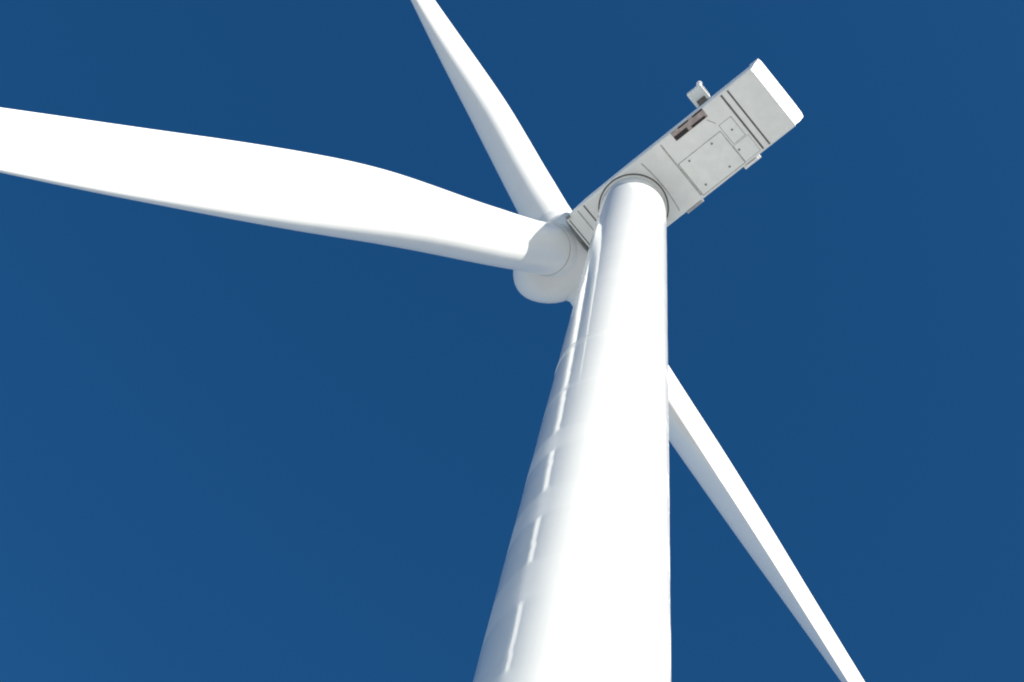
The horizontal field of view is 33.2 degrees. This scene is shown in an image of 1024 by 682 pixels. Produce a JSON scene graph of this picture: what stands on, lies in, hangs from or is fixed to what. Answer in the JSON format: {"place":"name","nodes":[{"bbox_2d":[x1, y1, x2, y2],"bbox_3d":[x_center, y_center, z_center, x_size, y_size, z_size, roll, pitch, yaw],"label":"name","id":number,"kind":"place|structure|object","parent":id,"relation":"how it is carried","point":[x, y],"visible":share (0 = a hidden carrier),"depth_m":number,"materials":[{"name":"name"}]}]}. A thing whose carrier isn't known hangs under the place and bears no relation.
{"place":"outdoors","nodes":[
{"label":"outdoors","id":0,"kind":"place"},
{"bbox_2d":[0,0,1023,681],"label":"sky","id":1,"kind":"structure","parent":0,"point":[231,450],"materials":[{"name":"blue"}]},
{"label":"path","id":2,"kind":"structure","parent":0,"visible":0},
{"bbox_2d":[0,0,864,681],"bbox_3d":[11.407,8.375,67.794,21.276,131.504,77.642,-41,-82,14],"label":"wind turbine","id":3,"kind":"object","parent":2,"relation":"on","point":[582,594],"visible":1,"depth_m":62.46,"materials":[{"name":"painted metal"},{"name":"fiberglass"}]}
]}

